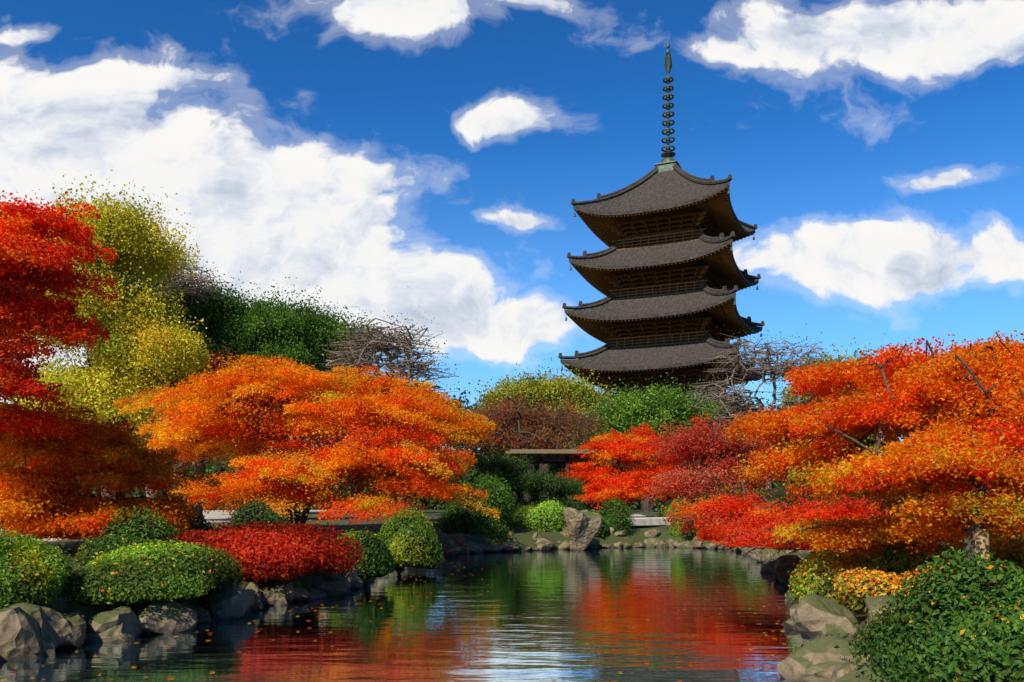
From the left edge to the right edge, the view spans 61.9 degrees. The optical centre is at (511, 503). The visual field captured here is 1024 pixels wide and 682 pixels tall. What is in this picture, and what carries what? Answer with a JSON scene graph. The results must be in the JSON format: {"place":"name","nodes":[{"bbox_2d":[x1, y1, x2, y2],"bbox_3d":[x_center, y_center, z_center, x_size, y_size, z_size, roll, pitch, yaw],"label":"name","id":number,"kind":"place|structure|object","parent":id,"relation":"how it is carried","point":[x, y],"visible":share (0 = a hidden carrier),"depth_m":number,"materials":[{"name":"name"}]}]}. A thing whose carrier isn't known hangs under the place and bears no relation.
{"place":"outdoors","nodes":[
{"label":"outdoors","id":0,"kind":"place"},
{"bbox_2d":[0,547,802,681],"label":"pond water","id":1,"kind":"structure","parent":0,"point":[537,616],"depth_m":10.55,"materials":[{"name":"liquid"}]},
{"bbox_2d":[4,516,1023,681],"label":"fallen leaves","id":2,"kind":"object","parent":1,"relation":"on","point":[430,592],"visible":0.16,"depth_m":15.57,"materials":[{"name":"orange plant"}]},
{"bbox_2d":[563,507,602,550],"bbox_3d":[2.368,0.992,28.788,1.107,1.711,1.160,0,0,32],"label":"standing stone","id":3,"kind":"object","parent":1,"relation":"in","point":[584,527],"visible":0.91,"depth_m":28.61,"materials":[{"name":"beige stone"}]},
{"bbox_2d":[0,510,1023,680],"bbox_3d":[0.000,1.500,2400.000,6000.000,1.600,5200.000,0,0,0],"label":"ground","id":4,"kind":"structure","parent":0,"point":[637,534],"depth_m":28.51,"materials":[{"name":"green plant"}]},
{"bbox_2d":[1,456,42,466],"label":"tree","id":5,"kind":"object","parent":4,"relation":"on","point":[15,462],"visible":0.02,"depth_m":104.89,"materials":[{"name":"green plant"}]},
{"bbox_2d":[0,393,45,462],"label":"tree","id":6,"kind":"object","parent":4,"relation":"on","point":[13,403],"visible":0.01,"depth_m":121.99,"materials":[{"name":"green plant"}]},
{"bbox_2d":[0,526,79,608],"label":"shrub","id":7,"kind":"object","parent":4,"relation":"on","point":[31,573],"visible":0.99,"depth_m":9.53,"materials":[{"name":"green plant"}]},
{"bbox_2d":[0,190,120,448],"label":"red maple","id":8,"kind":"object","parent":4,"relation":"on","point":[28,261],"visible":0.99,"depth_m":13.01,"materials":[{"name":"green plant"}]},
{"bbox_2d":[0,401,221,549],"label":"tree","id":9,"kind":"object","parent":4,"relation":"on","point":[113,458],"visible":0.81,"depth_m":13.99,"materials":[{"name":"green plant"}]},
{"bbox_2d":[14,169,212,498],"bbox_3d":[-15.488,-5.742,32.929,7.767,13.651,7.670,0,0,0],"label":"yellow green tree","id":10,"kind":"object","parent":4,"relation":"on","point":[147,337],"visible":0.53,"depth_m":31.81,"materials":[{"name":"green plant"}]},
{"bbox_2d":[75,503,188,565],"bbox_3d":[-6.135,0.591,13.714,2.059,1.174,2.788,0,0,0],"label":"shrub","id":11,"kind":"object","parent":4,"relation":"on","point":[133,530],"visible":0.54,"depth_m":13.20,"materials":[{"name":"green plant"}]},
{"bbox_2d":[58,539,250,607],"bbox_3d":[-4.907,0.868,11.465,2.332,0.757,3.199,0,0,0],"label":"shrub","id":12,"kind":"object","parent":4,"relation":"on","point":[144,573],"visible":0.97,"depth_m":10.74,"materials":[{"name":"green plant"}]},
{"bbox_2d":[114,225,228,496],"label":"bare tree","id":13,"kind":"object","parent":4,"relation":"on","point":[190,287],"visible":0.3,"depth_m":51.79,"materials":[{"name":"brown plant"}]},
{"bbox_2d":[126,426,241,464],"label":"tree","id":14,"kind":"object","parent":4,"relation":"on","point":[151,446],"visible":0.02,"depth_m":93.47,"materials":[{"name":"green plant"}]},
{"bbox_2d":[114,259,256,502],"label":"green tree","id":15,"kind":"object","parent":4,"relation":"on","point":[228,301],"visible":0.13,"depth_m":54.34,"materials":[{"name":"green plant"}]},
{"bbox_2d":[169,514,215,535],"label":"shrub","id":16,"kind":"object","parent":4,"relation":"on","point":[200,526],"visible":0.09,"depth_m":15.90,"materials":[{"name":"green plant"}]},
{"bbox_2d":[100,335,289,518],"bbox_3d":[-13.196,-3.045,36.006,8.003,8.246,6.443,0,0,0],"label":"maple","id":17,"kind":"object","parent":4,"relation":"on","point":[200,465],"visible":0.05,"depth_m":35.50,"materials":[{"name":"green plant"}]},
{"bbox_2d":[1,451,467,509],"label":"hedge","id":18,"kind":"object","parent":4,"relation":"on","point":[211,469],"visible":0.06,"depth_m":92.55,"materials":[{"name":"green plant"}]},
{"bbox_2d":[228,499,292,529],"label":"shrub","id":19,"kind":"object","parent":4,"relation":"on","point":[255,511],"visible":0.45,"depth_m":19.09,"materials":[{"name":"green plant"}]},
{"bbox_2d":[163,520,364,582],"bbox_3d":[-4.441,0.791,14.237,3.987,1.012,2.572,0,0,0],"label":"red shrub","id":20,"kind":"object","parent":4,"relation":"on","point":[275,551],"visible":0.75,"depth_m":13.62,"materials":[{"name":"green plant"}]},
{"bbox_2d":[248,436,316,457],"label":"tree","id":21,"kind":"object","parent":4,"relation":"on","point":[269,448],"visible":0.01,"depth_m":112.84,"materials":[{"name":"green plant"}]},
{"bbox_2d":[196,277,377,511],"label":"green tree","id":22,"kind":"object","parent":4,"relation":"on","point":[300,335],"visible":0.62,"depth_m":55.03,"materials":[{"name":"green plant"}]},
{"bbox_2d":[112,352,501,527],"bbox_3d":[-5.766,-1.630,23.825,11.300,5.504,7.014,0,0,30],"label":"orange maple","id":23,"kind":"object","parent":4,"relation":"on","point":[329,404],"visible":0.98,"depth_m":22.28,"materials":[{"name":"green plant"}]},
{"bbox_2d":[287,415,398,449],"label":"tree","id":24,"kind":"object","parent":4,"relation":"on","point":[303,438],"visible":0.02,"depth_m":116.97,"materials":[{"name":"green plant"}]},
{"bbox_2d":[332,527,395,577],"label":"shrub","id":25,"kind":"object","parent":4,"relation":"on","point":[377,558],"visible":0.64,"depth_m":16.11,"materials":[{"name":"green plant"}]},
{"bbox_2d":[318,307,459,515],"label":"bare tree","id":26,"kind":"object","parent":4,"relation":"on","point":[381,341],"visible":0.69,"depth_m":46.28,"materials":[{"name":"brown plant"}]},
{"bbox_2d":[377,503,444,568],"bbox_3d":[-2.268,0.746,19.599,1.566,1.503,1.592,0,0,-36],"label":"shrub","id":27,"kind":"object","parent":4,"relation":"on","point":[410,539],"visible":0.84,"depth_m":19.16,"materials":[{"name":"green plant"}]},
{"bbox_2d":[325,363,498,517],"bbox_3d":[-4.151,-2.131,32.967,7.268,6.365,5.178,0,0,0],"label":"orange maple","id":28,"kind":"object","parent":4,"relation":"on","point":[385,384],"visible":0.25,"depth_m":32.39,"materials":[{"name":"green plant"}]},
{"bbox_2d":[366,382,473,461],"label":"tree","id":29,"kind":"object","parent":4,"relation":"on","point":[423,439],"depth_m":120.84,"materials":[{"name":"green plant"}]},
{"bbox_2d":[0,527,915,681],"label":"bank rocks","id":30,"kind":"object","parent":4,"relation":"on","point":[29,631],"visible":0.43,"depth_m":10.23,"materials":[{"name":"grey stone"}]},
{"bbox_2d":[431,473,517,541],"bbox_3d":[-1.377,0.110,29.878,3.166,2.601,3.150,0,0,0],"label":"round shrub","id":31,"kind":"object","parent":4,"relation":"on","point":[464,521],"visible":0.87,"depth_m":28.77,"materials":[{"name":"green plant"}]},
{"bbox_2d":[420,382,574,466],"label":"tree","id":32,"kind":"object","parent":4,"relation":"on","point":[473,449],"visible":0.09,"depth_m":118.58,"materials":[{"name":"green plant"}]},
{"bbox_2d":[438,449,590,517],"bbox_3d":[0.311,-0.608,36.025,6.833,3.224,3.953,0,0,-22],"label":"pruned pine","id":33,"kind":"object","parent":4,"relation":"on","point":[545,483],"visible":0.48,"depth_m":35.40,"materials":[{"name":"green plant"}]},
{"bbox_2d":[438,386,611,499],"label":"brown tree","id":34,"kind":"object","parent":4,"relation":"on","point":[568,430],"visible":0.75,"depth_m":60.93,"materials":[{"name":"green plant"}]},
{"bbox_2d":[509,498,566,531],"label":"shrub","id":35,"kind":"object","parent":4,"relation":"on","point":[545,516],"visible":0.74,"depth_m":31.22,"materials":[{"name":"green plant"}]},
{"bbox_2d":[473,357,615,499],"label":"yellow tree","id":36,"kind":"object","parent":4,"relation":"on","point":[553,386],"visible":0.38,"depth_m":85.19,"materials":[{"name":"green plant"}]},
{"bbox_2d":[505,449,599,510],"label":"garden shelter","id":37,"kind":"object","parent":4,"relation":"on","point":[540,457],"visible":0.54,"depth_m":42.62,"materials":[{"name":"brown wood"}]},
{"bbox_2d":[588,496,633,537],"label":"shrub","id":38,"kind":"object","parent":4,"relation":"on","point":[616,516],"visible":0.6,"depth_m":31.18,"materials":[{"name":"green plant"}]},
{"bbox_2d":[557,423,692,512],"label":"red maple","id":39,"kind":"object","parent":4,"relation":"on","point":[609,482],"visible":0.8,"depth_m":41.47,"materials":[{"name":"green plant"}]},
{"bbox_2d":[449,464,804,509],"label":"hedge","id":40,"kind":"object","parent":4,"relation":"on","point":[637,505],"visible":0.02,"depth_m":91.94,"materials":[{"name":"green plant"}]},
{"bbox_2d":[566,370,731,511],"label":"green tree","id":41,"kind":"object","parent":4,"relation":"on","point":[623,413],"visible":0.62,"depth_m":69.21,"materials":[{"name":"green plant"}]},
{"bbox_2d":[628,517,670,525],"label":"stone bridge","id":42,"kind":"structure","parent":4,"relation":"on","point":[649,521],"depth_m":32.77,"materials":[{"name":"grey stone"}]},
{"bbox_2d":[558,44,767,509],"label":"pagoda","id":43,"kind":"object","parent":4,"relation":"on","point":[666,275],"visible":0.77,"depth_m":95.36,"materials":[{"name":"brown wood"}]},
{"bbox_2d":[655,497,690,516],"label":"shrub","id":44,"kind":"object","parent":4,"relation":"on","point":[662,512],"visible":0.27,"depth_m":36.70,"materials":[{"name":"green plant"}]},
{"bbox_2d":[668,512,683,536],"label":"shrub","id":45,"kind":"object","parent":4,"relation":"on","point":[673,531],"visible":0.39,"depth_m":31.34,"materials":[{"name":"green plant"}]},
{"bbox_2d":[680,496,711,539],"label":"shrub","id":46,"kind":"object","parent":4,"relation":"on","point":[689,536],"visible":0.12,"depth_m":30.82,"materials":[{"name":"green plant"}]},
{"bbox_2d":[637,413,794,506],"bbox_3d":[9.752,-1.589,38.658,8.111,5.316,6.518,0,0,0],"label":"pink maple","id":47,"kind":"object","parent":4,"relation":"on","point":[699,440],"visible":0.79,"depth_m":37.86,"materials":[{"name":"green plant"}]},
{"bbox_2d":[722,392,786,456],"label":"tree","id":48,"kind":"object","parent":4,"relation":"on","point":[752,403],"visible":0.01,"depth_m":119.39,"materials":[{"name":"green plant"}]},
{"bbox_2d":[683,324,843,488],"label":"bare tree","id":49,"kind":"object","parent":4,"relation":"on","point":[772,373],"visible":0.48,"depth_m":61.48,"materials":[{"name":"brown plant"}]},
{"bbox_2d":[662,478,899,558],"bbox_3d":[5.567,0.369,17.006,4.778,1.830,5.795,0,0,0],"label":"red maple","id":50,"kind":"object","parent":4,"relation":"on","point":[752,524],"visible":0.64,"depth_m":16.71,"materials":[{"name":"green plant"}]},
{"bbox_2d":[792,593,862,644],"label":"rocks","id":51,"kind":"object","parent":4,"relation":"on","point":[813,614],"visible":0.12,"depth_m":8.53,"materials":[{"name":"beige stone"}]},
{"bbox_2d":[786,548,876,603],"bbox_3d":[4.508,0.983,11.576,1.407,0.910,1.343,0,0,0],"label":"hedge","id":52,"kind":"object","parent":4,"relation":"on","point":[819,578],"visible":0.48,"depth_m":11.50,"materials":[{"name":"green plant"}]},
{"bbox_2d":[781,406,889,454],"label":"tree","id":53,"kind":"object","parent":4,"relation":"on","point":[867,444],"visible":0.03,"depth_m":105.04,"materials":[{"name":"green plant"}]},
{"bbox_2d":[675,481,1022,510],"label":"hedge","id":54,"kind":"object","parent":4,"relation":"on","point":[779,493],"visible":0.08,"depth_m":45.42,"materials":[{"name":"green plant"}]},
{"bbox_2d":[722,330,1023,568],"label":"gold maple","id":55,"kind":"object","parent":4,"relation":"on","point":[965,455],"visible":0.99,"depth_m":10.04,"materials":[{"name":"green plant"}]},
{"bbox_2d":[849,427,932,457],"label":"tree","id":56,"kind":"object","parent":4,"relation":"on","point":[872,445],"depth_m":97.65,"materials":[{"name":"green plant"}]},
{"bbox_2d":[831,559,956,617],"bbox_3d":[4.406,0.921,9.310,1.768,0.663,1.201,0,0,11],"label":"shrub","id":57,"kind":"object","parent":4,"relation":"on","point":[857,589],"visible":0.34,"depth_m":9.14,"materials":[{"name":"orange and yellow leaf"}]},
{"bbox_2d":[769,327,1023,441],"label":"pale tree","id":58,"kind":"object","parent":4,"relation":"on","point":[787,389],"visible":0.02,"depth_m":79.23,"materials":[{"name":"orange-red leaf"},{"name":"bark"}]},
{"bbox_2d":[861,537,944,576],"bbox_3d":[5.275,0.762,11.413,1.369,0.967,1.794,0,0,0],"label":"hedge","id":59,"kind":"object","parent":4,"relation":"on","point":[898,562],"visible":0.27,"depth_m":11.07,"materials":[{"name":"green plant"}]},
{"bbox_2d":[834,539,1023,681],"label":"shrub","id":60,"kind":"object","parent":4,"relation":"on","point":[965,623],"visible":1,"depth_m":5.79,"materials":[{"name":"green plant"}]},
{"bbox_2d":[941,540,1023,571],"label":"hedge","id":61,"kind":"object","parent":4,"relation":"on","point":[995,555],"visible":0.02,"depth_m":10.79,"materials":[{"name":"green plant"}]},
{"bbox_2d":[990,537,1023,568],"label":"hedge","id":62,"kind":"object","parent":4,"relation":"on","point":[1019,562],"visible":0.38,"depth_m":10.57,"materials":[{"name":"green plant"}]},
{"bbox_2d":[0,0,1023,449],"label":"sky","id":63,"kind":"structure","parent":0,"point":[395,157],"materials":[{"name":"blue"}]}
]}

